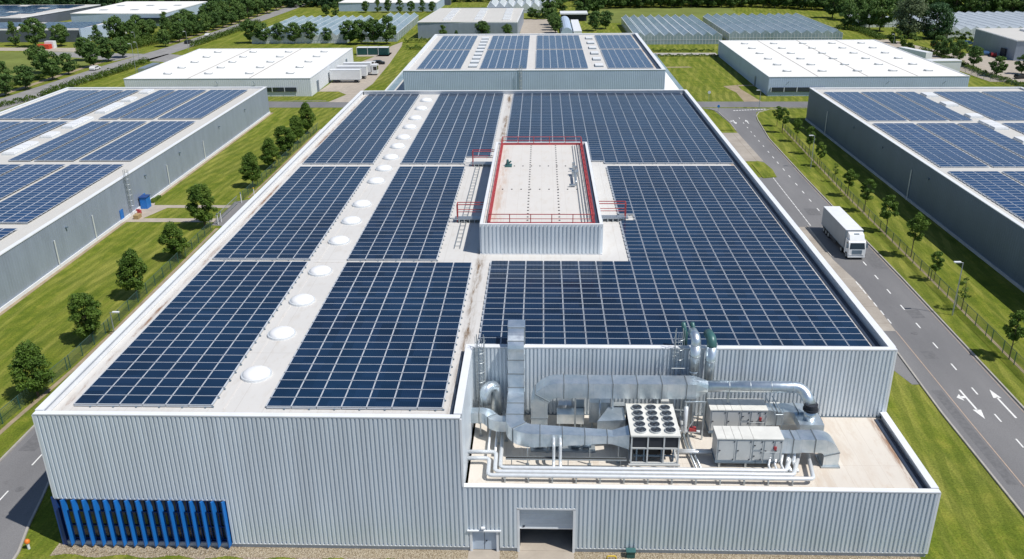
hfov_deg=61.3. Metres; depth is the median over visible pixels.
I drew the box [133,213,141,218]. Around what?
crate
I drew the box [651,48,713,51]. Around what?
hedge
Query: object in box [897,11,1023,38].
greenhouse
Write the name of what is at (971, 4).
round tree
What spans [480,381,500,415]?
gooseneck vent
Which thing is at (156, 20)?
window
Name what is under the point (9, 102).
hedge
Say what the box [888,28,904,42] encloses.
bush
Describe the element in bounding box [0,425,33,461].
kerb
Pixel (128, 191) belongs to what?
caged ladder
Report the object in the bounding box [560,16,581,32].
barrel shed
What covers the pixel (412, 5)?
round tree
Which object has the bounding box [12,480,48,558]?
kerb
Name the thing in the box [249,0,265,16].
round tree
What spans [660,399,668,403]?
control cabinet
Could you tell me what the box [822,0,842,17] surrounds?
round tree
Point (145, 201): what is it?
storage cabinet
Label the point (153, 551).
louvre footing
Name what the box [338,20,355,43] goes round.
round tree
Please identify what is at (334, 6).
conifer tree
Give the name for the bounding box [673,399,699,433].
valve set
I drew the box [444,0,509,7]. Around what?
depot shed
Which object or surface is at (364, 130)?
solar array
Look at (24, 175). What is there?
solar array
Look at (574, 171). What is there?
roof fan
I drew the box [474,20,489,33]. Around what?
round tree
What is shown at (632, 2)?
round tree
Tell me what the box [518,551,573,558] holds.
dock ramp
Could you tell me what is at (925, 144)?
solar array
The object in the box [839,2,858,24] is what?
round tree
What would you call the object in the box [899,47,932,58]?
trailer
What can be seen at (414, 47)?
hedge
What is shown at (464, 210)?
cable tray
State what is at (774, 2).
round tree
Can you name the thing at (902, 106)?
solar array
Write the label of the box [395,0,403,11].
conifer tree
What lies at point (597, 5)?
round tree
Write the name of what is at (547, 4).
round tree
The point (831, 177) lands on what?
fence
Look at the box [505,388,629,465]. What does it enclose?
floor duct
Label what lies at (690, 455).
insulated pipe
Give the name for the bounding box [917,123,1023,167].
solar array
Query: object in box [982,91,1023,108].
solar array
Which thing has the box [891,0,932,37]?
silver tree
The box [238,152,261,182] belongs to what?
broadleaf tree
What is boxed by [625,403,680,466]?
chiller
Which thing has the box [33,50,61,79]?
round tree
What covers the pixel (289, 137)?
broadleaf tree
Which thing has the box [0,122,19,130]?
solar array
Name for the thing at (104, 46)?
round tree
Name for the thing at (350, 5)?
warehouse
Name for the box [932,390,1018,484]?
road patch
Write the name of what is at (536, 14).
round tree
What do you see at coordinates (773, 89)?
window
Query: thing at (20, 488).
manhole cover
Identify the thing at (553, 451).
insulated pipe
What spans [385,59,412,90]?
side annex
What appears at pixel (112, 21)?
round tree
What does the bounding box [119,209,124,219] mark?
door
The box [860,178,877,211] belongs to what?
young tree
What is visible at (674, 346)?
caged ladder
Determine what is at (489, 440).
insulated pipe
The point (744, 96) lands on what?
dirt track
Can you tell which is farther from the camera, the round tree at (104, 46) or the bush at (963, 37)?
the bush at (963, 37)
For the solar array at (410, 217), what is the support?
on the warehouse at (238, 465)
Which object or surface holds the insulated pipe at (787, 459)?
attached to the insulated pipe at (785, 469)
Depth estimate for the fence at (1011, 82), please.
261.59 m
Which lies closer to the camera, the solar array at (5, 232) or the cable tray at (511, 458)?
the cable tray at (511, 458)
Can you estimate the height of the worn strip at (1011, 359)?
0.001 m
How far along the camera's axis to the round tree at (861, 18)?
372.86 m
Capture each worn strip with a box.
[0,129,320,434]
[783,128,1023,372]
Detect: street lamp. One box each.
[110,311,119,331]
[952,261,963,314]
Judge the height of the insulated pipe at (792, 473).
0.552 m
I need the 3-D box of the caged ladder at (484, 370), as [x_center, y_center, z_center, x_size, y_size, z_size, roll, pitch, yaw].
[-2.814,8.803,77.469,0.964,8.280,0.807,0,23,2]
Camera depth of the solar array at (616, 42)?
268.87 m
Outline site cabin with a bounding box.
[927,59,961,71]
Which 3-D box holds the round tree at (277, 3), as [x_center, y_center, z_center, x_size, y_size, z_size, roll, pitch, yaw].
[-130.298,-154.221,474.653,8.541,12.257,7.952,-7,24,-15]
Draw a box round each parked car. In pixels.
[89,65,100,69]
[373,60,384,64]
[1014,73,1023,78]
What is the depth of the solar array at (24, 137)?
178.45 m
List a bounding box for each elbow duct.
[765,402,822,425]
[781,429,839,468]
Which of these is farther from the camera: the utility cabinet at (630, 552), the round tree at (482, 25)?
the round tree at (482, 25)
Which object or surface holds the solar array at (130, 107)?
on the warehouse at (35, 252)
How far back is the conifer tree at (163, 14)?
387.69 m
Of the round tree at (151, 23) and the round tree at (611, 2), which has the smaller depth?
the round tree at (151, 23)
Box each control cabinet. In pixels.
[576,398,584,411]
[614,402,624,413]
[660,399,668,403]
[675,409,683,422]
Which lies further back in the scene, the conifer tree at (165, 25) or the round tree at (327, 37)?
the conifer tree at (165, 25)
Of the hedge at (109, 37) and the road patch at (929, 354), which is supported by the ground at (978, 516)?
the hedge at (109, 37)
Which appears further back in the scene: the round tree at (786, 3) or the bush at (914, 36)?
the round tree at (786, 3)
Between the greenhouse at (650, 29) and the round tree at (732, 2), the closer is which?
the greenhouse at (650, 29)
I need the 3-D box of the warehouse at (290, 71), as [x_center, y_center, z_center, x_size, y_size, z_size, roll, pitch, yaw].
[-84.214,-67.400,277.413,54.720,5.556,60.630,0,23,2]
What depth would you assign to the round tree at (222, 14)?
403.50 m
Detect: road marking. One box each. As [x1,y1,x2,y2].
[0,454,41,499]
[731,109,1023,446]
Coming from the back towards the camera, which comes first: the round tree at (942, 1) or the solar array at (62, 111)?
the round tree at (942, 1)
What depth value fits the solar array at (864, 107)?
192.24 m
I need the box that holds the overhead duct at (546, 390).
[530,374,824,436]
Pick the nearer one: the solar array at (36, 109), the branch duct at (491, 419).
the branch duct at (491, 419)
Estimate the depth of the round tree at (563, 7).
447.59 m
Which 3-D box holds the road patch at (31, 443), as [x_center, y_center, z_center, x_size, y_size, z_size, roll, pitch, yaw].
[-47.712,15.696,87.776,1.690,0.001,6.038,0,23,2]
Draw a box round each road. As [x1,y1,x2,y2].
[0,427,47,558]
[268,102,807,107]
[704,108,1023,511]
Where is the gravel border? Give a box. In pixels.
[0,113,272,315]
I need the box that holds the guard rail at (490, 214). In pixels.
[487,136,594,222]
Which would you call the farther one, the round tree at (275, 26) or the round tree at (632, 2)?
the round tree at (632, 2)
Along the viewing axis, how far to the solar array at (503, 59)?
239.56 m
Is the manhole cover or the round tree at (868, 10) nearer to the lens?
the manhole cover
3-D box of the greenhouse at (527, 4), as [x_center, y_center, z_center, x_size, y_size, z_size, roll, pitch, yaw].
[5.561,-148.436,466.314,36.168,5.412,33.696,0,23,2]
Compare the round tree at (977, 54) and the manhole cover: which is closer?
the manhole cover
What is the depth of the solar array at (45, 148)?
173.38 m
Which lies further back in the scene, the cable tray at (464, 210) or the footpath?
the footpath
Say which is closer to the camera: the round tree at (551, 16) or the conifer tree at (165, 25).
the conifer tree at (165, 25)
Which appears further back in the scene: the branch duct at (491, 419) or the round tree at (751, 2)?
the round tree at (751, 2)
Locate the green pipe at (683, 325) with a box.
[681,322,687,344]
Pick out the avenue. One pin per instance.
(163, 55)
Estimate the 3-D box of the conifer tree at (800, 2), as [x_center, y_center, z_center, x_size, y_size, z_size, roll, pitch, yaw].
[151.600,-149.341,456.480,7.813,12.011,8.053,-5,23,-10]
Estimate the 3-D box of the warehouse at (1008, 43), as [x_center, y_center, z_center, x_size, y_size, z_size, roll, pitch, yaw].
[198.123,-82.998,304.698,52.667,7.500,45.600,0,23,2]
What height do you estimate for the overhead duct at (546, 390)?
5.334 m
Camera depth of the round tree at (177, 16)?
380.92 m
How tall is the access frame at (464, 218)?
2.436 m
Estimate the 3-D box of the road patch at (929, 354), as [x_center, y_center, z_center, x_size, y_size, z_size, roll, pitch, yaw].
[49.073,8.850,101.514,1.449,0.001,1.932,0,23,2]
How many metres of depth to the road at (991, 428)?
104.16 m
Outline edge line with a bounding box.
[774,146,1023,486]
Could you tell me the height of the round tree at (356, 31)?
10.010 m
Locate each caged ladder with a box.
[122,170,133,213]
[475,334,485,406]
[519,65,521,89]
[673,328,685,374]
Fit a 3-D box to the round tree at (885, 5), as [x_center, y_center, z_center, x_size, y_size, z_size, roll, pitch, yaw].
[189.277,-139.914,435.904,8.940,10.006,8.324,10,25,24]
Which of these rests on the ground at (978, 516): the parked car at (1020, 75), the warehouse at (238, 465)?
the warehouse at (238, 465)
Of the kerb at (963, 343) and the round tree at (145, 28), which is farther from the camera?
the round tree at (145, 28)
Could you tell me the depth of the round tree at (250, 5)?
435.03 m
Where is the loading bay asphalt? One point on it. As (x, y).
(786, 204)
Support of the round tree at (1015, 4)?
on the ground at (978, 516)
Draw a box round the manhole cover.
[15,486,24,491]
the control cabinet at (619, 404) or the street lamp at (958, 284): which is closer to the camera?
the control cabinet at (619, 404)
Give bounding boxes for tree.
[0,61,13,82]
[0,73,13,95]
[6,21,20,45]
[7,339,55,396]
[11,64,35,89]
[18,17,46,44]
[23,44,47,69]
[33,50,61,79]
[48,23,69,45]
[59,53,76,74]
[67,292,101,341]
[73,36,89,57]
[79,41,100,64]
[90,25,102,40]
[94,37,118,61]
[102,15,124,37]
[112,36,130,57]
[115,248,147,297]
[120,21,139,38]
[124,19,137,41]
[130,14,146,32]
[136,19,151,37]
[145,19,157,33]
[156,29,170,46]
[157,221,190,258]
[159,11,168,29]
[159,16,171,32]
[168,12,188,24]
[169,21,184,41]
[178,19,192,38]
[183,10,197,19]
[185,183,217,227]
[188,14,203,35]
[197,7,205,15]
[198,13,210,32]
[201,0,220,15]
[206,11,220,29]
[216,0,229,11]
[216,10,230,27]
[222,6,237,24]
[226,0,240,8]
[231,2,246,20]
[238,18,257,42]
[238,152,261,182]
[239,0,255,18]
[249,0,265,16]
[253,22,271,39]
[258,137,281,168]
[260,0,274,13]
[269,22,283,40]
[272,0,282,10]
[273,125,296,154]
[283,22,301,40]
[289,115,304,142]
[298,101,315,132]
[300,21,318,39]
[320,27,331,40]
[321,4,330,14]
[331,0,338,15]
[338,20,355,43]
[350,19,367,43]
[361,1,369,10]
[363,17,381,43]
[374,0,381,11]
[375,15,396,43]
[384,0,391,12]
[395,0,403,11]
[406,1,414,10]
[418,0,425,11]
[428,1,435,11]
[439,25,446,33]
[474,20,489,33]
[501,24,512,33]
[527,7,534,17]
[532,9,540,18]
[540,8,547,17]
[541,0,560,11]
[546,7,556,21]
[547,13,557,25]
[550,15,562,32]
[555,0,567,10]
[573,0,593,11]
[587,10,602,30]
[590,0,607,10]
[600,11,613,28]
[606,0,617,6]
[616,0,629,7]
[627,0,636,7]
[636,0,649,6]
[647,0,654,7]
[655,0,667,7]
[664,0,676,7]
[676,0,687,7]
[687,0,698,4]
[695,0,708,4]
[708,0,717,5]
[716,0,724,6]
[725,0,738,7]
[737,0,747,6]
[747,0,757,6]
[758,0,768,5]
[769,0,782,7]
[772,106,783,120]
[777,108,790,132]
[781,0,794,7]
[792,118,803,141]
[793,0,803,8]
[804,0,818,9]
[805,126,815,148]
[815,142,826,165]
[817,0,827,9]
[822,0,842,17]
[832,163,838,174]
[836,0,857,16]
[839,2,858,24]
[842,169,859,195]
[852,9,868,26]
[856,0,872,13]
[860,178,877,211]
[862,7,872,27]
[868,0,897,30]
[879,0,896,9]
[879,194,898,232]
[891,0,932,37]
[906,212,930,256]
[919,1,958,38]
[929,251,944,280]
[930,35,947,51]
[932,0,952,6]
[940,37,954,54]
[947,0,969,12]
[951,39,968,58]
[958,277,971,308]
[963,0,978,11]
[966,45,983,63]
[977,0,991,12]
[988,56,1008,73]
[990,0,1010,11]
[1002,310,1023,359]
[1003,0,1023,11]
[1014,54,1023,72]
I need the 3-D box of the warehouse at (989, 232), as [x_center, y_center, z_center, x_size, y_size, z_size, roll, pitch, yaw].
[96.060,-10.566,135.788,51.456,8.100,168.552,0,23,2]
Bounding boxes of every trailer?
[329,69,361,82]
[336,65,367,78]
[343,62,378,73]
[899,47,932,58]
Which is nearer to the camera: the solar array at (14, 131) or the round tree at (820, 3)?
the solar array at (14, 131)
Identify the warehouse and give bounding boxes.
[0,4,100,21]
[0,22,126,41]
[0,87,269,311]
[32,89,940,556]
[70,1,206,25]
[124,48,353,95]
[339,0,444,10]
[403,33,665,89]
[417,8,523,38]
[718,39,969,95]
[805,87,1023,291]
[972,28,1023,60]
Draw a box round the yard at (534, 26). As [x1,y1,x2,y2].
[0,19,1023,81]
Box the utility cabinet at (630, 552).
[626,548,635,557]
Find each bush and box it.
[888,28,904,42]
[899,32,921,48]
[948,31,961,39]
[960,31,973,40]
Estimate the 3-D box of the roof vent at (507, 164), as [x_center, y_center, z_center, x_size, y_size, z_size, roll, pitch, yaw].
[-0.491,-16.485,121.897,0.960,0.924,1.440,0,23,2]
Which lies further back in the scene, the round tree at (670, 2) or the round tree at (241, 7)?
the round tree at (670, 2)
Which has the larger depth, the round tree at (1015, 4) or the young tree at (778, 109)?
the round tree at (1015, 4)
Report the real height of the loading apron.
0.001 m
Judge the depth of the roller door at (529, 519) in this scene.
70.24 m
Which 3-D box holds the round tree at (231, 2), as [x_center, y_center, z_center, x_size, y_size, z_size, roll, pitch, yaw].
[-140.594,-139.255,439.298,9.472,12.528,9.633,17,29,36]
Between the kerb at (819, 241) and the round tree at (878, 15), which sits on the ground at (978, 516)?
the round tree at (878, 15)
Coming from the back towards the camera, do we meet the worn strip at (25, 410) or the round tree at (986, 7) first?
the round tree at (986, 7)
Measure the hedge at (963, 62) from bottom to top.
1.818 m
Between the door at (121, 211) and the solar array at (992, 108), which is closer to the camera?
the door at (121, 211)
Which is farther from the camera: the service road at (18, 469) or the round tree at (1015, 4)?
the round tree at (1015, 4)
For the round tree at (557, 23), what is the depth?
373.76 m
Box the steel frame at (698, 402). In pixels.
[680,396,705,439]
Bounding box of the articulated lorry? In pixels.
[821,206,867,257]
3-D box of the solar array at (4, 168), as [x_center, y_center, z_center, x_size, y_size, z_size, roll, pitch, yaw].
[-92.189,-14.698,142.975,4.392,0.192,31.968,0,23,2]
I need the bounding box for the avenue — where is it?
[0,4,304,110]
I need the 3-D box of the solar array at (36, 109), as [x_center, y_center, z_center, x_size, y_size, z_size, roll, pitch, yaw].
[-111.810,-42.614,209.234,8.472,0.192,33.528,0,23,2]
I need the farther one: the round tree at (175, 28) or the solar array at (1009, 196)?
the round tree at (175, 28)
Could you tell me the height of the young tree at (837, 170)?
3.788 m
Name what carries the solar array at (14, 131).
on the warehouse at (35, 252)
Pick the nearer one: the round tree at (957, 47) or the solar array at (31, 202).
the solar array at (31, 202)
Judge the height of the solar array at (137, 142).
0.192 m
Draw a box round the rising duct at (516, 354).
[507,320,524,392]
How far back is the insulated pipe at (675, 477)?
69.46 m
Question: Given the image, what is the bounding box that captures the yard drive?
[318,42,401,101]
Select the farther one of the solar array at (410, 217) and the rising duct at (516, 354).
the solar array at (410, 217)
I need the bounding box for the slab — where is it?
[468,549,499,558]
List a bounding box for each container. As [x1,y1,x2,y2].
[356,46,367,54]
[367,46,378,54]
[378,46,389,54]
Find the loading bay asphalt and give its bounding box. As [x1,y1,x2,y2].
[759,178,918,383]
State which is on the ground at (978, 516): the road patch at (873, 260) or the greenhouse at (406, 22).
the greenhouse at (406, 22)
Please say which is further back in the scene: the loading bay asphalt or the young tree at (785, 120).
the young tree at (785, 120)
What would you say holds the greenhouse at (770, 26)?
on the ground at (978, 516)
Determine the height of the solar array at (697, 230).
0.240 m
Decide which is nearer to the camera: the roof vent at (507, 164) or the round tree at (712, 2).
the roof vent at (507, 164)
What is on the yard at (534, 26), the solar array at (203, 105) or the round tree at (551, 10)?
the round tree at (551, 10)
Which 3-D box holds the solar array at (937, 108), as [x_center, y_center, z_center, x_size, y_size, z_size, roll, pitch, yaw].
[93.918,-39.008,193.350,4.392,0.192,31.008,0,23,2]
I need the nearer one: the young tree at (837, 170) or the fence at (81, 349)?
the fence at (81, 349)
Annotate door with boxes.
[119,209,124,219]
[467,529,500,551]
[520,510,572,528]
[999,48,1006,56]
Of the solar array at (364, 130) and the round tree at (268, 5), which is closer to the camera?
the solar array at (364, 130)
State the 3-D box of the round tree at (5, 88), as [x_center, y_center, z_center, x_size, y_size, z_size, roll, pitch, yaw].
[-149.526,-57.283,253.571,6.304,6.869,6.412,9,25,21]
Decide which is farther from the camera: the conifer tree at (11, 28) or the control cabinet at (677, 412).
the conifer tree at (11, 28)
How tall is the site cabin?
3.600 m
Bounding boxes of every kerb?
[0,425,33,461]
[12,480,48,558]
[710,109,735,129]
[756,108,1023,408]
[807,226,831,255]
[897,352,1023,516]
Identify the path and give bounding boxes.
[124,203,229,221]
[653,53,716,54]
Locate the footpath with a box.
[0,6,284,95]
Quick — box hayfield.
[0,7,738,86]
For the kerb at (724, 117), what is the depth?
219.62 m
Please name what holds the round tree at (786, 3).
on the ground at (978, 516)
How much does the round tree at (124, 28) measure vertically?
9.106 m
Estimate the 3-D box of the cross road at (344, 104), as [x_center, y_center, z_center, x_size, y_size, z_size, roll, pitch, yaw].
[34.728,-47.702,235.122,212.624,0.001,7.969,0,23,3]
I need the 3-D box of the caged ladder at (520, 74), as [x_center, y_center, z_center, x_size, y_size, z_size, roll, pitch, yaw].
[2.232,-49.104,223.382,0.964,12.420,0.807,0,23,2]
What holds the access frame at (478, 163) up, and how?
on the warehouse at (238, 465)
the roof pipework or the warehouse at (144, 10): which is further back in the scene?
the warehouse at (144, 10)
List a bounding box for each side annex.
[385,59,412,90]
[654,54,682,89]
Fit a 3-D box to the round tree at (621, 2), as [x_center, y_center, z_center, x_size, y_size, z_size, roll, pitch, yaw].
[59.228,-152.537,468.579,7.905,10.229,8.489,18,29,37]
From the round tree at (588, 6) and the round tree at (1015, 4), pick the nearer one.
the round tree at (1015, 4)
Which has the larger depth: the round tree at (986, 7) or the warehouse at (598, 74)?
the round tree at (986, 7)
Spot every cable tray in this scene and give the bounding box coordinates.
[454,167,479,247]
[506,456,626,466]
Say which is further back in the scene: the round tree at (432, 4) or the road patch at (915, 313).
the round tree at (432, 4)
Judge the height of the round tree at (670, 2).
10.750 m
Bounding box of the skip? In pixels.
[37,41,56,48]
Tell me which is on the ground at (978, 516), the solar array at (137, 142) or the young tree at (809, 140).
the young tree at (809, 140)
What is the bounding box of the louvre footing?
[77,548,239,554]
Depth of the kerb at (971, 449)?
84.72 m
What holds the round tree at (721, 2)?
on the hayfield
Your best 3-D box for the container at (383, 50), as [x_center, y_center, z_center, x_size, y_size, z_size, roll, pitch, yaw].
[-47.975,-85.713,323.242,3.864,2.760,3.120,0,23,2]
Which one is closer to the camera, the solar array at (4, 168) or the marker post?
the marker post
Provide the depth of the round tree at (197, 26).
376.60 m
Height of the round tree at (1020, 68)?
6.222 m
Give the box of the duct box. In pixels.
[557,398,624,429]
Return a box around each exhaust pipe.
[688,327,700,420]
[703,329,716,419]
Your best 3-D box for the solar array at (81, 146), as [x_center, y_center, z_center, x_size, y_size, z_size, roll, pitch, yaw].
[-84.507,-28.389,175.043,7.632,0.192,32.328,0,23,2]
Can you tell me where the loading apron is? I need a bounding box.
[722,133,894,330]
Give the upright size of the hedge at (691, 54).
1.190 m
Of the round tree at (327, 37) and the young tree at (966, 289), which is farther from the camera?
the round tree at (327, 37)
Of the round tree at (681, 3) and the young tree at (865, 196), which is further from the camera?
the round tree at (681, 3)
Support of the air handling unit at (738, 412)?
on the warehouse at (238, 465)
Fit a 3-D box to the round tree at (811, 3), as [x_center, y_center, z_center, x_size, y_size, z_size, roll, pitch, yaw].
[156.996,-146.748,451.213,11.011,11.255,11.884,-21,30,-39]
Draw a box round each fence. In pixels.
[0,221,212,423]
[242,125,316,199]
[782,123,1023,373]
[960,66,1023,86]
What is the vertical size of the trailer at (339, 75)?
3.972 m
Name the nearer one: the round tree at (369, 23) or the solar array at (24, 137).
the solar array at (24, 137)
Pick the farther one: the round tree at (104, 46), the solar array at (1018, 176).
the round tree at (104, 46)
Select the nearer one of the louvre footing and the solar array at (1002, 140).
the louvre footing
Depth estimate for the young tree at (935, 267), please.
120.32 m
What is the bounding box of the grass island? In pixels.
[703,109,776,177]
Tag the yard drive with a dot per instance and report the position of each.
(351, 90)
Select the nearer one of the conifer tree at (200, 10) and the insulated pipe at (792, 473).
the insulated pipe at (792, 473)
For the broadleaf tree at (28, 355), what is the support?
on the ground at (978, 516)
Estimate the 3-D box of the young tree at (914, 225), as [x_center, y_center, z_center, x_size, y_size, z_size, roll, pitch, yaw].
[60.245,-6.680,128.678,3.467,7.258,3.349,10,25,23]
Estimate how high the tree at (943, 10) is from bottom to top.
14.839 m
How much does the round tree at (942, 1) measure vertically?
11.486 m
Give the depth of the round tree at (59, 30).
349.46 m
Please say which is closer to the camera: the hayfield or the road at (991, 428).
the road at (991, 428)
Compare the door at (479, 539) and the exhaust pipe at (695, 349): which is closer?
the door at (479, 539)
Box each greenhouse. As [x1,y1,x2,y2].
[137,63,159,72]
[251,15,373,43]
[362,12,418,41]
[487,0,555,12]
[621,14,721,44]
[703,13,842,39]
[847,15,896,26]
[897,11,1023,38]
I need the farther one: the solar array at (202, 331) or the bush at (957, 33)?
the bush at (957, 33)
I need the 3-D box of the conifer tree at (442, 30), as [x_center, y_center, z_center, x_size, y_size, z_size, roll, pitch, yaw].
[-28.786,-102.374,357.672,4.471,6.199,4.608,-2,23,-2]
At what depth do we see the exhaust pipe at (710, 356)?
75.46 m
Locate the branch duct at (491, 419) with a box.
[471,407,505,444]
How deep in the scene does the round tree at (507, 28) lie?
355.69 m
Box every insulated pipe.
[467,453,814,480]
[468,450,800,475]
[487,429,491,449]
[494,431,497,450]
[498,411,792,472]
[552,437,554,465]
[559,437,561,465]
[676,450,712,453]
[679,423,697,467]
[679,449,710,450]
[686,433,701,467]
[780,453,783,468]
[786,453,791,472]
[792,453,798,472]
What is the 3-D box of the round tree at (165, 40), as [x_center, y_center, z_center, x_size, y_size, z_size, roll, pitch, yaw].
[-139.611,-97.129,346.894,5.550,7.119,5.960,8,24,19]
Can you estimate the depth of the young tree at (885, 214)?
138.21 m
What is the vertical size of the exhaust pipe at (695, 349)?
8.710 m
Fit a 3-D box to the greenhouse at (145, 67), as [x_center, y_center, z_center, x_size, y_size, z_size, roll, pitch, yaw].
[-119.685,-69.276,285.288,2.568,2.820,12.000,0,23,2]
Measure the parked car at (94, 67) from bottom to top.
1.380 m
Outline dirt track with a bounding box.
[666,67,760,101]
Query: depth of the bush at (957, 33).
342.61 m
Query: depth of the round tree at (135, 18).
366.07 m
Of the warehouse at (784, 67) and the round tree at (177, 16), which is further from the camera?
the round tree at (177, 16)
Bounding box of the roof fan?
[569,162,577,185]
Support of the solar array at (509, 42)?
on the warehouse at (598, 74)
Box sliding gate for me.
[215,196,237,222]
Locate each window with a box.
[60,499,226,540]
[140,16,173,22]
[267,87,296,91]
[770,87,818,91]
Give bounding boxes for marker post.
[24,539,29,549]
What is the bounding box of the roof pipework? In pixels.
[572,145,588,221]
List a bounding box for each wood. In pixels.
[0,0,342,7]
[583,0,1023,12]
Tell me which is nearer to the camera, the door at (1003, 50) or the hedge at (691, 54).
the door at (1003, 50)
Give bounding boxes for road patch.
[18,433,38,450]
[804,208,820,214]
[865,253,886,267]
[906,309,924,317]
[920,351,938,358]
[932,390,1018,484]
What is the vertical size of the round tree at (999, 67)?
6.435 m
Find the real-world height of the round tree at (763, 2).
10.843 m
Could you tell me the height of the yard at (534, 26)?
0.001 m
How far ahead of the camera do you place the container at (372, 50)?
322.11 m
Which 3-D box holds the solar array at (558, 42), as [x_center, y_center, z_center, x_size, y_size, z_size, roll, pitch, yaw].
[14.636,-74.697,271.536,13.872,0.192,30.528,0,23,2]
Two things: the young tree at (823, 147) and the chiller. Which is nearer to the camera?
the chiller
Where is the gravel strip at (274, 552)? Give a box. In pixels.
[50,543,920,558]
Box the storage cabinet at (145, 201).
[138,194,150,208]
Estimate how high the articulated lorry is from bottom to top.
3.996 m
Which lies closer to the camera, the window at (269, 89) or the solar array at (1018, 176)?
the solar array at (1018, 176)
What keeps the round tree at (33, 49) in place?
on the hayfield
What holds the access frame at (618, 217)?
on the warehouse at (238, 465)
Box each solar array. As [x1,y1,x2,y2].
[0,90,99,118]
[0,121,67,151]
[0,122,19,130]
[0,122,47,142]
[0,164,20,175]
[0,164,64,198]
[0,164,123,222]
[0,228,16,238]
[8,121,109,160]
[32,90,123,118]
[34,121,146,160]
[60,90,139,118]
[73,261,307,407]
[79,121,195,160]
[98,90,174,118]
[120,90,205,118]
[158,90,246,118]
[212,166,370,260]
[265,262,471,410]
[302,94,419,164]
[347,166,464,261]
[400,93,503,164]
[417,50,469,68]
[432,36,477,49]
[478,166,870,346]
[479,50,527,68]
[488,35,529,49]
[506,93,734,163]
[535,50,587,68]
[536,35,582,48]
[594,35,638,48]
[600,49,653,68]
[823,92,905,120]
[861,92,946,120]
[873,123,988,167]
[896,92,971,120]
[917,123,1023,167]
[934,91,1023,120]
[948,171,1023,219]
[958,123,1023,157]
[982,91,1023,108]
[1002,123,1023,133]
[1002,171,1023,184]
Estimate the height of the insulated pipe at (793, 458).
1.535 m
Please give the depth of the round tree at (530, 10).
424.50 m
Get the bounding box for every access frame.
[454,202,483,222]
[466,149,494,166]
[599,201,627,221]
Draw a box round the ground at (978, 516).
[0,0,1023,558]
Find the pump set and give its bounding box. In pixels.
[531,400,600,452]
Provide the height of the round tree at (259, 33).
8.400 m
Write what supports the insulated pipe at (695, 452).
attached to the air handling unit at (744, 445)
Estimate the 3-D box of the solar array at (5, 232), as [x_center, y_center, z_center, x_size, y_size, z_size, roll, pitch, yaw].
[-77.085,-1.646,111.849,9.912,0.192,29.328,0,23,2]
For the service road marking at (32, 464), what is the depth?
82.94 m
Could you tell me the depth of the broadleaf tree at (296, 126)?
196.68 m
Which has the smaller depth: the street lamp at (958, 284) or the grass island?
the street lamp at (958, 284)
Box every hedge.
[0,95,37,106]
[7,64,79,86]
[37,57,149,96]
[85,33,150,41]
[116,8,262,47]
[189,19,261,45]
[404,36,430,41]
[406,44,424,49]
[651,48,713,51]
[655,53,718,56]
[836,23,887,39]
[919,46,1023,86]
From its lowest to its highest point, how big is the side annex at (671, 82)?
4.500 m
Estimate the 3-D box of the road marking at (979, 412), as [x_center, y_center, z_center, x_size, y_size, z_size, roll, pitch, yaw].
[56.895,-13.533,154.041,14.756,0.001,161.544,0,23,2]
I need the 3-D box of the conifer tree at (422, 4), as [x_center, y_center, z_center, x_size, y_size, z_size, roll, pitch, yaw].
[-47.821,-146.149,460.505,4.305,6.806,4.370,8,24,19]
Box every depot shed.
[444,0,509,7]
[560,11,587,20]
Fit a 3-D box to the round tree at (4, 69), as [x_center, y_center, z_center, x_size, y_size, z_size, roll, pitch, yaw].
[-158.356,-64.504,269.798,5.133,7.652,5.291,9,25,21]
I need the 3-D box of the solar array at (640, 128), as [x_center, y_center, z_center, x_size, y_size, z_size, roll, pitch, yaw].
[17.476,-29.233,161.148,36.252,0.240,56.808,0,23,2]
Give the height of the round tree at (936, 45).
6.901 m
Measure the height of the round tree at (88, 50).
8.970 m
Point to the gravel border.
(62, 268)
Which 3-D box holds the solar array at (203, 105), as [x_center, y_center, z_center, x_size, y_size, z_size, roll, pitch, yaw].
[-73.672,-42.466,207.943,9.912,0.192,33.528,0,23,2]
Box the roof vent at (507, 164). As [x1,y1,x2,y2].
[505,159,511,166]
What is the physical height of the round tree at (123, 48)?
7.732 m
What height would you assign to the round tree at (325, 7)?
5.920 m
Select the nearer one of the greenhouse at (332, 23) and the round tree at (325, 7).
the greenhouse at (332, 23)
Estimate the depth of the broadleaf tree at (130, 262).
116.62 m
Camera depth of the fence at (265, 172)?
181.61 m
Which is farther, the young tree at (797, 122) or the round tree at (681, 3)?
the round tree at (681, 3)
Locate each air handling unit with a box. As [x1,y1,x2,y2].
[704,398,767,436]
[711,426,784,467]
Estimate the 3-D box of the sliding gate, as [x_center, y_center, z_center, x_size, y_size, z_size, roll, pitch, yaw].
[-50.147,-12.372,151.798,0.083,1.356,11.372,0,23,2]

